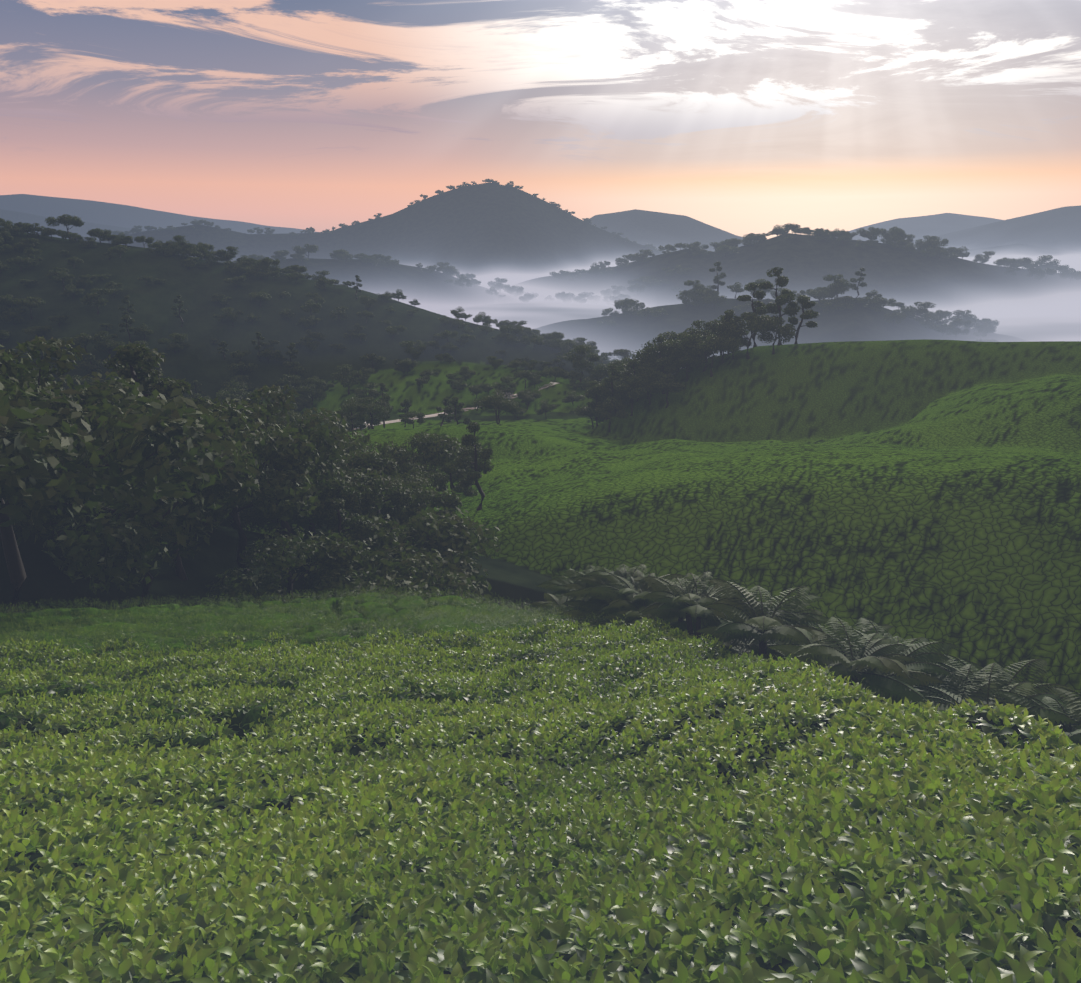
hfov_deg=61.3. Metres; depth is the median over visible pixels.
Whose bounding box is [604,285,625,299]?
tree
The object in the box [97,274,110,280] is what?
tree
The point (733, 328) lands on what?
tree
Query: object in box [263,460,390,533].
tree
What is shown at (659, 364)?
tree
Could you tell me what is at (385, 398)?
tree
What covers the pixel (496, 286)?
tree
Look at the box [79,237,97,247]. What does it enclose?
tree
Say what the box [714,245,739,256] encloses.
tree
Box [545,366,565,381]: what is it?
tree
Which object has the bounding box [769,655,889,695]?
fern
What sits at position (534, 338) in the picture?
tree
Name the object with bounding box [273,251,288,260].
tree
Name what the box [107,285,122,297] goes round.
tree
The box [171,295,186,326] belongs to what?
tree
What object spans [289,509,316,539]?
fern
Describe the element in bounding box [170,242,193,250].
tree
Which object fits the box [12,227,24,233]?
tree
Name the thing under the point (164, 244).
tree
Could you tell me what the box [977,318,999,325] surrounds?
tree
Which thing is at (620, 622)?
fern
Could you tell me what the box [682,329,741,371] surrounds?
tree
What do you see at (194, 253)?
tree
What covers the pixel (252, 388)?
tree
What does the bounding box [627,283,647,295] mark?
tree
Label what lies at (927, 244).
tree
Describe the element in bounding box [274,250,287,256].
tree
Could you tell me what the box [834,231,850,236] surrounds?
tree
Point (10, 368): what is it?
tree
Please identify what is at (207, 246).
tree
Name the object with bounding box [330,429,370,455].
tree
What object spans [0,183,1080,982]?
terrain
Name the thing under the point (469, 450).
tree
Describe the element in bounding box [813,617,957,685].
fern
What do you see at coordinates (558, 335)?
tree
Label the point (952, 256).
tree
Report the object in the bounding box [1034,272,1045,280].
tree
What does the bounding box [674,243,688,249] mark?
tree
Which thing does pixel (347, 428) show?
tree
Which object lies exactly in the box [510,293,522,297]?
tree
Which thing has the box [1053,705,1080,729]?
fern
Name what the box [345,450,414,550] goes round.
tree
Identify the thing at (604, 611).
fern
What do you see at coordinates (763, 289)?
tree
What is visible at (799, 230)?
tree
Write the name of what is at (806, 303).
tree
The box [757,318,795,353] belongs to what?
tree
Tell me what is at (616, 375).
tree
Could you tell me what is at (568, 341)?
tree
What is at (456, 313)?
tree
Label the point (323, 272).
tree
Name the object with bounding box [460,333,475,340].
tree
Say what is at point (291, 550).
tree
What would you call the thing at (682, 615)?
fern
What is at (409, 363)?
tree
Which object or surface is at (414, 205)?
tree
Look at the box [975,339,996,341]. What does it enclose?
tree
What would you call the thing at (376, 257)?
tree
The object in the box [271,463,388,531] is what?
tree
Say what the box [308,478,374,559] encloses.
tree
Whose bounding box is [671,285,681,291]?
tree
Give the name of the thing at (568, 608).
fern
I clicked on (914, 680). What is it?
fern
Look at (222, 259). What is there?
tree
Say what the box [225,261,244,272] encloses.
tree
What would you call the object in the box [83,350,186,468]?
tree
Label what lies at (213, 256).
tree
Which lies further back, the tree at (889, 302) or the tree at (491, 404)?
the tree at (889, 302)
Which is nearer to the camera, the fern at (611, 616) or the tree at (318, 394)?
the fern at (611, 616)
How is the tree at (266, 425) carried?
on the terrain
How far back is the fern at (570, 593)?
39.20 m
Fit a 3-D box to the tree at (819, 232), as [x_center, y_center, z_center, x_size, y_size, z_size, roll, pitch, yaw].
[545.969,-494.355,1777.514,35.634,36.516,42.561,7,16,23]
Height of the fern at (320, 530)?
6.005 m
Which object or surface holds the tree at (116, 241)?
on the terrain
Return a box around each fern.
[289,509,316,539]
[305,526,337,535]
[531,593,572,615]
[537,568,593,597]
[546,575,577,600]
[550,573,596,609]
[558,596,584,619]
[561,599,579,612]
[563,565,629,608]
[563,568,639,601]
[563,604,582,621]
[567,600,596,624]
[573,564,655,598]
[575,565,634,607]
[581,602,611,630]
[585,567,639,611]
[585,573,684,622]
[595,585,621,615]
[597,571,666,605]
[600,618,674,628]
[603,605,651,625]
[612,588,677,624]
[617,603,674,629]
[639,578,714,621]
[642,571,726,637]
[644,581,746,636]
[654,573,745,638]
[675,575,735,611]
[677,603,816,643]
[696,578,828,655]
[700,626,779,656]
[706,618,792,657]
[713,581,838,654]
[716,624,784,658]
[753,636,821,664]
[768,617,926,703]
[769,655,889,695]
[783,622,903,661]
[797,632,907,653]
[810,651,944,703]
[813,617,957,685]
[823,636,948,667]
[827,624,949,687]
[864,635,982,678]
[889,664,1013,711]
[898,672,1021,703]
[902,663,1080,727]
[904,654,1078,711]
[904,669,999,699]
[988,690,1080,745]
[1050,687,1080,741]
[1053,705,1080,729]
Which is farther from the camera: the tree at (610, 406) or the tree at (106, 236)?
the tree at (106, 236)
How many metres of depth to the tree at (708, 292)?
1031.52 m
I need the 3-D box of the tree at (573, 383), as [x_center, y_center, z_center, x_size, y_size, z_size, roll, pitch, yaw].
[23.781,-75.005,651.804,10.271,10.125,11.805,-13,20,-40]
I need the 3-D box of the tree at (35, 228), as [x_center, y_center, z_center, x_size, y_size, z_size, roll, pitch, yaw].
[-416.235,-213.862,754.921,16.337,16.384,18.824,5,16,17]
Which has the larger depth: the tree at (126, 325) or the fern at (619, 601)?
the tree at (126, 325)
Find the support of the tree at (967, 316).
on the terrain
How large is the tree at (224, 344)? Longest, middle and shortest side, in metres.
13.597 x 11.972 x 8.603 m
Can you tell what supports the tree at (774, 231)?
on the terrain
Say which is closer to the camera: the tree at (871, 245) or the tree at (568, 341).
the tree at (568, 341)
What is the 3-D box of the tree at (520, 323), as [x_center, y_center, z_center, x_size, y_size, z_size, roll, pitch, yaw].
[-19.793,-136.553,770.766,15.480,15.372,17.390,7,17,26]
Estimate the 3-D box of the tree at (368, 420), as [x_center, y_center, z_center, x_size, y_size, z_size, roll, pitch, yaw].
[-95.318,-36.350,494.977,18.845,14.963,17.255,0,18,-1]
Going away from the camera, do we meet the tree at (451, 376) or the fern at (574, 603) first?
the fern at (574, 603)
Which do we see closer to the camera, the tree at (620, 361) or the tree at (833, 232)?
the tree at (620, 361)
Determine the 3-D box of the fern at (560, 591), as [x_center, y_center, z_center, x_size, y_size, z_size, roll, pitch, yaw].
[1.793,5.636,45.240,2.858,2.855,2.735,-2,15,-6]
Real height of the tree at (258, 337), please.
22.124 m
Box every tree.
[0,231,12,240]
[0,234,13,243]
[0,262,11,275]
[0,294,20,311]
[0,298,14,306]
[0,330,11,343]
[0,335,149,540]
[0,373,236,612]
[2,222,20,230]
[2,228,19,234]
[4,393,263,606]
[5,256,32,271]
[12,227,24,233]
[13,242,34,250]
[13,296,45,318]
[14,222,28,227]
[20,227,32,234]
[20,238,39,245]
[20,279,36,287]
[23,223,46,237]
[23,247,41,258]
[24,254,42,267]
[25,341,52,361]
[40,433,63,457]
[41,228,62,238]
[43,374,117,454]
[45,214,84,238]
[46,267,68,282]
[51,271,73,289]
[57,337,71,348]
[58,233,70,239]
[58,284,83,298]
[63,375,94,387]
[66,257,82,265]
[67,233,82,241]
[68,333,104,351]
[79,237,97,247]
[79,274,99,280]
[80,288,113,313]
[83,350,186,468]
[88,228,110,242]
[92,340,125,357]
[95,331,118,341]
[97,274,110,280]
[99,230,117,243]
[103,448,259,580]
[104,281,121,287]
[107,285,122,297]
[108,245,129,257]
[111,230,122,234]
[111,238,122,244]
[112,341,193,451]
[117,232,132,243]
[118,296,135,325]
[118,315,140,341]
[130,226,141,232]
[133,340,150,350]
[134,236,154,247]
[134,324,153,339]
[138,276,152,284]
[146,247,164,255]
[147,242,163,252]
[153,240,167,247]
[154,410,273,533]
[157,333,187,352]
[165,235,189,254]
[167,225,176,230]
[169,243,184,255]
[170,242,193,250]
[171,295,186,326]
[179,250,203,257]
[180,256,198,264]
[180,404,259,524]
[185,246,207,257]
[185,393,211,400]
[186,396,244,520]
[186,401,323,574]
[187,384,353,541]
[190,380,205,401]
[192,242,214,251]
[205,251,219,260]
[205,524,366,604]
[211,250,225,262]
[216,388,249,402]
[217,246,238,260]
[217,341,228,359]
[219,252,234,261]
[219,408,254,528]
[220,506,240,527]
[221,307,242,326]
[221,375,249,391]
[221,381,248,392]
[223,262,232,271]
[223,276,245,287]
[224,506,242,523]
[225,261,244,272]
[227,513,248,530]
[228,361,257,374]
[236,255,249,262]
[240,262,254,267]
[240,266,255,271]
[243,254,264,259]
[244,258,257,265]
[244,313,260,323]
[244,389,274,412]
[245,382,259,392]
[245,453,351,539]
[249,292,270,306]
[250,291,265,302]
[251,332,264,361]
[253,227,262,233]
[253,469,325,538]
[257,257,279,266]
[257,348,280,362]
[261,266,280,271]
[263,340,278,349]
[263,424,284,467]
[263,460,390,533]
[264,227,274,233]
[265,397,297,413]
[265,410,305,425]
[266,270,278,279]
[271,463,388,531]
[272,374,299,393]
[272,410,301,435]
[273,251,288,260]
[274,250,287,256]
[278,291,290,297]
[280,343,297,366]
[282,269,296,273]
[283,361,307,375]
[284,265,306,272]
[284,272,304,282]
[289,374,303,386]
[290,253,301,258]
[292,244,317,257]
[292,487,386,521]
[294,384,325,404]
[296,254,308,263]
[300,299,321,316]
[302,528,423,593]
[303,273,311,280]
[303,376,324,387]
[304,379,328,391]
[305,292,324,304]
[308,315,322,327]
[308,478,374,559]
[310,270,329,280]
[314,277,334,285]
[314,411,340,428]
[318,383,334,390]
[328,418,353,430]
[329,250,339,258]
[329,306,347,320]
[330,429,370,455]
[331,364,362,394]
[333,398,368,433]
[334,554,493,604]
[335,249,348,254]
[337,253,352,260]
[337,448,363,473]
[342,281,351,285]
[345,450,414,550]
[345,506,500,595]
[347,396,389,428]
[347,406,366,429]
[349,412,380,429]
[351,333,366,341]
[352,275,361,298]
[352,367,374,379]
[354,323,365,332]
[354,373,370,385]
[354,382,378,398]
[355,253,370,262]
[356,310,373,322]
[359,295,376,307]
[359,353,385,368]
[359,421,377,428]
[362,297,375,308]
[365,254,384,265]
[366,431,461,506]
[370,394,393,427]
[373,475,425,523]
[374,383,389,405]
[378,294,388,300]
[379,457,428,531]
[380,256,398,269]
[385,325,406,338]
[387,476,462,526]
[391,289,405,301]
[393,359,415,371]
[396,461,446,508]
[397,399,411,426]
[398,358,417,373]
[399,340,426,359]
[401,411,424,428]
[407,309,418,314]
[409,200,420,206]
[409,299,419,304]
[412,340,426,347]
[415,375,430,387]
[419,369,439,380]
[421,266,433,273]
[424,340,439,351]
[426,445,481,487]
[428,265,444,274]
[435,353,450,360]
[435,462,478,508]
[436,262,455,274]
[436,398,453,426]
[438,315,448,323]
[438,330,457,341]
[444,356,455,363]
[445,267,458,275]
[445,397,471,424]
[446,373,463,384]
[450,306,465,318]
[450,380,466,391]
[451,319,461,326]
[453,422,494,510]
[454,275,472,287]
[455,366,475,380]
[457,320,468,331]
[459,273,475,278]
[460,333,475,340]
[461,442,481,471]
[468,383,488,397]
[470,280,480,285]
[471,395,520,423]
[473,314,482,322]
[476,312,490,321]
[478,323,494,334]
[482,318,498,325]
[482,389,516,423]
[483,383,495,392]
[486,287,498,295]
[486,356,503,367]
[487,278,507,290]
[492,283,509,292]
[492,376,516,395]
[497,333,517,346]
[499,320,516,325]
[499,324,524,334]
[504,285,523,294]
[504,333,519,345]
[507,360,526,371]
[509,320,526,328]
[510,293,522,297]
[510,408,527,417]
[512,370,533,387]
[514,358,528,364]
[516,389,540,400]
[519,297,532,302]
[520,294,533,302]
[521,327,531,336]
[521,392,541,409]
[522,334,544,349]
[524,292,538,300]
[524,360,538,371]
[525,329,539,333]
[528,375,542,387]
[532,370,548,378]
[535,399,557,418]
[543,295,554,301]
[543,331,564,339]
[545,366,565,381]
[550,270,569,279]
[550,338,570,351]
[555,292,574,299]
[560,297,570,303]
[560,339,577,347]
[561,390,584,403]
[563,345,574,355]
[563,345,599,381]
[567,379,582,389]
[569,269,586,279]
[572,294,588,303]
[572,345,595,358]
[573,294,586,303]
[573,337,596,345]
[574,404,605,428]
[580,292,600,303]
[585,382,615,419]
[586,380,607,425]
[587,266,605,275]
[587,387,625,414]
[590,383,626,413]
[591,396,628,431]
[596,319,617,327]
[596,356,608,362]
[598,261,610,265]
[599,364,622,411]
[600,266,616,275]
[600,290,613,295]
[601,308,619,319]
[601,352,612,355]
[602,296,610,304]
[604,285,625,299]
[607,357,632,369]
[607,363,642,381]
[609,294,630,301]
[613,349,629,358]
[614,298,636,306]
[614,302,632,312]
[615,254,633,267]
[621,305,638,316]
[623,358,644,375]
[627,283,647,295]
[627,300,645,310]
[630,349,678,363]
[633,249,652,262]
[636,362,665,398]
[637,307,660,321]
[640,354,672,371]
[641,339,688,377]
[645,336,675,393]
[646,244,656,250]
[658,244,676,252]
[658,331,711,357]
[662,248,670,255]
[669,348,705,381]
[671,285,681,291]
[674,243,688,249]
[676,290,695,306]
[677,319,720,366]
[682,244,693,251]
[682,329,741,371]
[684,280,706,294]
[688,334,740,376]
[690,295,707,307]
[691,242,708,254]
[691,246,707,255]
[694,289,718,296]
[703,295,726,309]
[707,251,715,255]
[709,262,725,291]
[710,241,731,247]
[713,327,743,363]
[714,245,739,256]
[716,309,751,359]
[718,312,778,358]
[726,241,737,246]
[727,282,744,298]
[729,238,743,244]
[731,305,749,315]
[736,283,772,346]
[742,233,762,244]
[742,238,752,244]
[744,281,774,292]
[744,300,754,311]
[750,279,773,295]
[757,267,797,344]
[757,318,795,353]
[762,233,770,240]
[765,298,774,304]
[768,225,786,235]
[770,287,785,299]
[773,225,788,234]
[777,295,818,343]
[783,223,800,233]
[793,295,818,313]
[794,228,806,234]
[799,289,815,295]
[806,290,829,302]
[811,304,822,311]
[813,228,830,241]
[816,234,832,241]
[819,283,844,298]
[819,299,840,305]
[823,274,851,295]
[827,287,846,296]
[829,230,843,237]
[833,296,853,303]
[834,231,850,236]
[835,235,851,243]
[845,231,857,237]
[850,268,867,297]
[852,297,865,306]
[855,239,867,247]
[856,226,881,240]
[862,296,885,308]
[865,289,882,297]
[866,239,877,246]
[866,296,895,306]
[879,226,905,237]
[880,236,892,244]
[883,312,905,325]
[884,233,901,241]
[886,233,903,244]
[891,302,904,309]
[893,305,911,316]
[897,239,913,248]
[903,234,914,244]
[906,308,919,318]
[907,302,935,319]
[914,235,941,250]
[914,313,935,325]
[920,241,939,249]
[920,247,936,257]
[925,237,948,246]
[926,317,941,326]
[927,246,944,256]
[928,310,947,318]
[929,310,952,318]
[929,323,955,336]
[930,249,948,258]
[934,316,948,324]
[945,247,963,254]
[946,327,969,336]
[947,252,959,258]
[948,315,964,320]
[948,318,970,327]
[953,310,979,323]
[954,318,976,327]
[955,246,969,257]
[963,321,983,331]
[973,256,982,261]
[973,328,988,338]
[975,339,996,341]
[976,251,994,262]
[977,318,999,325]
[977,326,996,333]
[983,323,996,331]
[993,257,1016,268]
[1005,262,1022,269]
[1011,257,1031,269]
[1023,261,1042,270]
[1026,267,1040,276]
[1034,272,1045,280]
[1035,255,1060,266]
[1035,268,1056,279]
[1051,265,1066,272]
[1055,267,1070,275]
[1060,272,1080,283]
[1063,270,1080,280]
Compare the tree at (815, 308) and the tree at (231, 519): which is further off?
the tree at (815, 308)
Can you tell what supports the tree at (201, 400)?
on the terrain
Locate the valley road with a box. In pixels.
[366,382,557,426]
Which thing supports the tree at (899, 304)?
on the terrain
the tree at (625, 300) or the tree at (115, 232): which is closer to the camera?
the tree at (625, 300)
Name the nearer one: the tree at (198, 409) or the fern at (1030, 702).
the fern at (1030, 702)
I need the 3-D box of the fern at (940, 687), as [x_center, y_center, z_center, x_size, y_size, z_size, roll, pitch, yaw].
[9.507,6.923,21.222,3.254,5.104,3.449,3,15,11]
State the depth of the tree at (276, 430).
147.22 m
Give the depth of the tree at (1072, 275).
1628.82 m
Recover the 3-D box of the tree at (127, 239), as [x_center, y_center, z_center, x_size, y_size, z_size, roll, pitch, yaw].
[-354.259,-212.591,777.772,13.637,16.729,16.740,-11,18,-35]
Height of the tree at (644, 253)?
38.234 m
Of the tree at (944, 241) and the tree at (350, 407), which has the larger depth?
the tree at (944, 241)
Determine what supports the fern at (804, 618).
on the terrain
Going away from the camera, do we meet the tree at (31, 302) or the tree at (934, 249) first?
the tree at (31, 302)
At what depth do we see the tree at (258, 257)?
1654.15 m
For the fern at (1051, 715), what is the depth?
20.53 m
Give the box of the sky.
[0,0,1080,239]
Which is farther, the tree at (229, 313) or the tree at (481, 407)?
the tree at (229, 313)
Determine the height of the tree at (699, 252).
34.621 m
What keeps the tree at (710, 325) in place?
on the terrain
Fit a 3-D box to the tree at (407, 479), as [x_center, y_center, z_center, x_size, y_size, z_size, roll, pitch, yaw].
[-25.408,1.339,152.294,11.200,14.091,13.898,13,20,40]
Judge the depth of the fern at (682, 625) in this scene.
29.56 m
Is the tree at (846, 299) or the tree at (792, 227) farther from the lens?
the tree at (792, 227)
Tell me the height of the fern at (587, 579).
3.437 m
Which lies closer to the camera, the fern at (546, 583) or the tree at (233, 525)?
the fern at (546, 583)
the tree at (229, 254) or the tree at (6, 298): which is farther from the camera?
the tree at (229, 254)
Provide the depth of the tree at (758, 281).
1037.72 m
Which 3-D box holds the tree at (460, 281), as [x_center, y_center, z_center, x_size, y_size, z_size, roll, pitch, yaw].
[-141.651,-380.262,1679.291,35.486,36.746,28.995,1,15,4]
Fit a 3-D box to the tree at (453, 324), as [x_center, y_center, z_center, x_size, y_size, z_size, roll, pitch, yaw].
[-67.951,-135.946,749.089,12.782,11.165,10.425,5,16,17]
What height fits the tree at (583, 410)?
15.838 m
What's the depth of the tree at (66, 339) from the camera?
612.36 m
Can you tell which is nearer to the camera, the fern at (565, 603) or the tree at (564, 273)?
the fern at (565, 603)
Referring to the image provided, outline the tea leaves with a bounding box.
[0,584,1080,982]
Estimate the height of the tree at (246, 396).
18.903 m
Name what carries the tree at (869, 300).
on the terrain
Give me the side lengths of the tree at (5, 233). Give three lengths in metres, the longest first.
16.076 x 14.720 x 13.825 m
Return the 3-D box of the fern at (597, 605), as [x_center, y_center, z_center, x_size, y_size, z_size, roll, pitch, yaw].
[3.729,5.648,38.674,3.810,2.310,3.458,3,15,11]
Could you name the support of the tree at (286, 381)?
on the terrain
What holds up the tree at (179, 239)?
on the terrain
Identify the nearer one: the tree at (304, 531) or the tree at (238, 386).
the tree at (304, 531)
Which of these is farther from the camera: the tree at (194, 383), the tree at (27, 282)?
the tree at (27, 282)
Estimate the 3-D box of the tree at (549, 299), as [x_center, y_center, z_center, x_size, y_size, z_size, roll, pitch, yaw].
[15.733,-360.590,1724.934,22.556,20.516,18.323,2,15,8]
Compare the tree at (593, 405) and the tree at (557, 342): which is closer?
the tree at (593, 405)
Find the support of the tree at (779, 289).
on the terrain
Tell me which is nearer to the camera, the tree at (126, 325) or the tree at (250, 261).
the tree at (126, 325)
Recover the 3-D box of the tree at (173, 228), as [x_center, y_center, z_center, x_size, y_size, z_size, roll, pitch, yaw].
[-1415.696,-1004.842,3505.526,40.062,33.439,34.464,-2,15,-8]
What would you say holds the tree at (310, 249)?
on the terrain
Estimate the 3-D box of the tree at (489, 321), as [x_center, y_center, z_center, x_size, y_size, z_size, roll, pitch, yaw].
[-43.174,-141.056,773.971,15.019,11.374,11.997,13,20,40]
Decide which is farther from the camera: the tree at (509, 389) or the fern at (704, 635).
the tree at (509, 389)
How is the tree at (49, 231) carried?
on the terrain
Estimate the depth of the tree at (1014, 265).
1683.69 m
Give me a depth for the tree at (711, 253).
1832.24 m
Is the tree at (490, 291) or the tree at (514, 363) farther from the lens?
the tree at (490, 291)
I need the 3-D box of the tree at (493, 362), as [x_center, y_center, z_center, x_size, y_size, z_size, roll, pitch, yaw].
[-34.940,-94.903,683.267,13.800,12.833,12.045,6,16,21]
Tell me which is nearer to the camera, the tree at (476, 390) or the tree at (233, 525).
the tree at (233, 525)
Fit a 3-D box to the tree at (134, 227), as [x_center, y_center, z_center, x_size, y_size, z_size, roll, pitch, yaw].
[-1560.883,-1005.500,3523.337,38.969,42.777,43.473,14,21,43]
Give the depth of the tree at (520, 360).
697.17 m
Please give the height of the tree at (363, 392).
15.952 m
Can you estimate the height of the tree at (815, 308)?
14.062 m
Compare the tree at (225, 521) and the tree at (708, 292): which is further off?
the tree at (708, 292)
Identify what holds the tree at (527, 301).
on the terrain
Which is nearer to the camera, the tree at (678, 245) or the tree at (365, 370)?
the tree at (365, 370)
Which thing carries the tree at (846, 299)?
on the terrain
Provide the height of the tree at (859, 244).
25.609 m
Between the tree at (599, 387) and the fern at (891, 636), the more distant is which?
the tree at (599, 387)
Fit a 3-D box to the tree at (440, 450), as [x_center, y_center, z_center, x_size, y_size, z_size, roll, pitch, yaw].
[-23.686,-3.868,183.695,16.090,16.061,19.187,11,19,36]
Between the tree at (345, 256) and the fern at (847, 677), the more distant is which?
the tree at (345, 256)
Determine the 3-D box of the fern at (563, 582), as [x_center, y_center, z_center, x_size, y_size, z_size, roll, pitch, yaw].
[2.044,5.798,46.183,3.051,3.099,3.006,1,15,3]
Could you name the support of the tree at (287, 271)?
on the terrain
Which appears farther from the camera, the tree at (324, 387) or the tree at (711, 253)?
the tree at (711, 253)
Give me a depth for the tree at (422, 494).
132.20 m
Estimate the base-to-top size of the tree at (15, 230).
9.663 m
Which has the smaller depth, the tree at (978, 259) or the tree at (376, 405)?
the tree at (376, 405)
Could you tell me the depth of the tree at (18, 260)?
693.54 m
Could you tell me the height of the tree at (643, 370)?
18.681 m
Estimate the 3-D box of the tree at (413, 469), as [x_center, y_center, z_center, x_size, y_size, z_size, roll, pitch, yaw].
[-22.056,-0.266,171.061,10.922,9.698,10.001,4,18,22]
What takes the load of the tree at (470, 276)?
on the terrain
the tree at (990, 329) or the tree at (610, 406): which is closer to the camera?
the tree at (610, 406)
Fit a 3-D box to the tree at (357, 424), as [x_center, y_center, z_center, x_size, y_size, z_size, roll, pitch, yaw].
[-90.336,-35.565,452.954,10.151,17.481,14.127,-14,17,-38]
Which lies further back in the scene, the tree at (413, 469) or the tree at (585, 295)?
the tree at (585, 295)
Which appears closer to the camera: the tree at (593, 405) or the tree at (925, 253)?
the tree at (593, 405)
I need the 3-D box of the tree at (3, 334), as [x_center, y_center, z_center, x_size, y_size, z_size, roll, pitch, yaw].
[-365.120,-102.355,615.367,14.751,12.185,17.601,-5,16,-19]
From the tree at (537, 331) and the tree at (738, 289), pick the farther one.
the tree at (738, 289)
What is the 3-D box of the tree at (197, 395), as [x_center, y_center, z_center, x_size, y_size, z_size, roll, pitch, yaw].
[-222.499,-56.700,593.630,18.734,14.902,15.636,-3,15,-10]
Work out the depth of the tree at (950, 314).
1007.27 m
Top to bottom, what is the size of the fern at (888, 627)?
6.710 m
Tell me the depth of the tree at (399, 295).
790.32 m
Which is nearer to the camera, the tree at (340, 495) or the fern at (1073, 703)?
the fern at (1073, 703)
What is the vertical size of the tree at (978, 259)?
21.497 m
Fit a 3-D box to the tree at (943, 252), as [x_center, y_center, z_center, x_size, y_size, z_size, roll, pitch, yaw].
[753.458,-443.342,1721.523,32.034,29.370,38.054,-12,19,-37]
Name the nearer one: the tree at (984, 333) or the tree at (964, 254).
the tree at (984, 333)
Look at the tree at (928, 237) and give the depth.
1764.52 m
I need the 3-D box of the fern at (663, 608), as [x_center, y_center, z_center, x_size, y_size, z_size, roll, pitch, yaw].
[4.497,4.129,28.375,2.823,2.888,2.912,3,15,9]
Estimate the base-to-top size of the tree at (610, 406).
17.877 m
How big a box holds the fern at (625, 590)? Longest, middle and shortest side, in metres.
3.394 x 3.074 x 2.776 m
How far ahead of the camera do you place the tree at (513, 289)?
1724.58 m
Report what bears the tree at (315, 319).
on the terrain
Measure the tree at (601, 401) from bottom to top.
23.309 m
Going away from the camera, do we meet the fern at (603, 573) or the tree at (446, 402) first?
the fern at (603, 573)
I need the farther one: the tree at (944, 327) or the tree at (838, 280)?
the tree at (838, 280)
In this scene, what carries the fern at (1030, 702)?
on the terrain
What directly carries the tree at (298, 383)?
on the terrain
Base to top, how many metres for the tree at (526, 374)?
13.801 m
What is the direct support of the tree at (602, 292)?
on the terrain
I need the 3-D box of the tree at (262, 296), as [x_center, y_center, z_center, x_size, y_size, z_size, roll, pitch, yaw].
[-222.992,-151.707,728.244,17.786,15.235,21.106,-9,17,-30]
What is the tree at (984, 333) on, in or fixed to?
on the terrain
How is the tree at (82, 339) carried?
on the terrain
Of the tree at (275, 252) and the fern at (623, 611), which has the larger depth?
the tree at (275, 252)
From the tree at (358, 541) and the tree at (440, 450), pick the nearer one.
the tree at (358, 541)
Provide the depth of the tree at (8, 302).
641.93 m
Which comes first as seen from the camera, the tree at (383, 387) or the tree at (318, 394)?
the tree at (383, 387)
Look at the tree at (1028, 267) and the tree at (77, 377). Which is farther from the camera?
the tree at (1028, 267)
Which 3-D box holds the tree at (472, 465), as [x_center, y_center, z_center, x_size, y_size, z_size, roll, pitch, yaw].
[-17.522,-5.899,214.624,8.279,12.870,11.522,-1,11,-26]
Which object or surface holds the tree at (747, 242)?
on the terrain
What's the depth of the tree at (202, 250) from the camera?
787.16 m
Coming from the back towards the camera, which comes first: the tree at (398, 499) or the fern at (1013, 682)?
the tree at (398, 499)
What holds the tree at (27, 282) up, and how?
on the terrain
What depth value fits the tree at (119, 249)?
743.40 m
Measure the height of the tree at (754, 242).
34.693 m
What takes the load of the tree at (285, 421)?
on the terrain
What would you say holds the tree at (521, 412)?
on the terrain
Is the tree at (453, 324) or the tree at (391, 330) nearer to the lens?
the tree at (391, 330)
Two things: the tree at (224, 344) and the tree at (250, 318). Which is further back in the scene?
the tree at (250, 318)
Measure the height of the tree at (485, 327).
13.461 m
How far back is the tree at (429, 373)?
643.03 m
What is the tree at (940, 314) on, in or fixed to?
on the terrain
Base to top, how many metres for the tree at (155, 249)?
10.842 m
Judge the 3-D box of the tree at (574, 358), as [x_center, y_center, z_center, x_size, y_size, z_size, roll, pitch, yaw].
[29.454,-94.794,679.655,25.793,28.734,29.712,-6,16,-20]
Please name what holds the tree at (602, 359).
on the terrain
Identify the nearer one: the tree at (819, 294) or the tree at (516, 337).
the tree at (516, 337)
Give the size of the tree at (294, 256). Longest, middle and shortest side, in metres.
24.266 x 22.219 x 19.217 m
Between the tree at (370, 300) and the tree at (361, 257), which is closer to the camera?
the tree at (370, 300)
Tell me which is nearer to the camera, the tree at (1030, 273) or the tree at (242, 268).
the tree at (242, 268)
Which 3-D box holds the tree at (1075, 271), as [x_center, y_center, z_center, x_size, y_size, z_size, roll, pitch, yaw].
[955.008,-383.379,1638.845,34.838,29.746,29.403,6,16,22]
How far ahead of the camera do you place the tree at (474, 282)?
1705.01 m
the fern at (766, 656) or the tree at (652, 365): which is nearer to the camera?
the fern at (766, 656)
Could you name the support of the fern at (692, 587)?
on the terrain
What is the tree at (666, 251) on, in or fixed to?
on the terrain
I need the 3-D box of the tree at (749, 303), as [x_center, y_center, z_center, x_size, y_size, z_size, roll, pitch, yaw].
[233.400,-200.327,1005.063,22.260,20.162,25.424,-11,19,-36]
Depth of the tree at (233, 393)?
561.59 m
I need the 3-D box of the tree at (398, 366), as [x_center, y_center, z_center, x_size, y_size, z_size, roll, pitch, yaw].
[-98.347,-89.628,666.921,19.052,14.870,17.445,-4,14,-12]
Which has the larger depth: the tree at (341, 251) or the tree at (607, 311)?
the tree at (341, 251)
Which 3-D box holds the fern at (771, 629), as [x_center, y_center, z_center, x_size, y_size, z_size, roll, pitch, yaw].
[5.775,4.326,23.793,3.412,3.550,3.555,6,16,21]
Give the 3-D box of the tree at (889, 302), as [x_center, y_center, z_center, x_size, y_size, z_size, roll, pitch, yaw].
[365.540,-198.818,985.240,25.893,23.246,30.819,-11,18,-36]
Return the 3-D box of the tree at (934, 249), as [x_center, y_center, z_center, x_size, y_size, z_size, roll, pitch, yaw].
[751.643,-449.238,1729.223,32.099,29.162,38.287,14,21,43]
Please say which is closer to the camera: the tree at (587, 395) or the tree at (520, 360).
the tree at (587, 395)
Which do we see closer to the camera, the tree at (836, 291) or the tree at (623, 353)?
the tree at (623, 353)

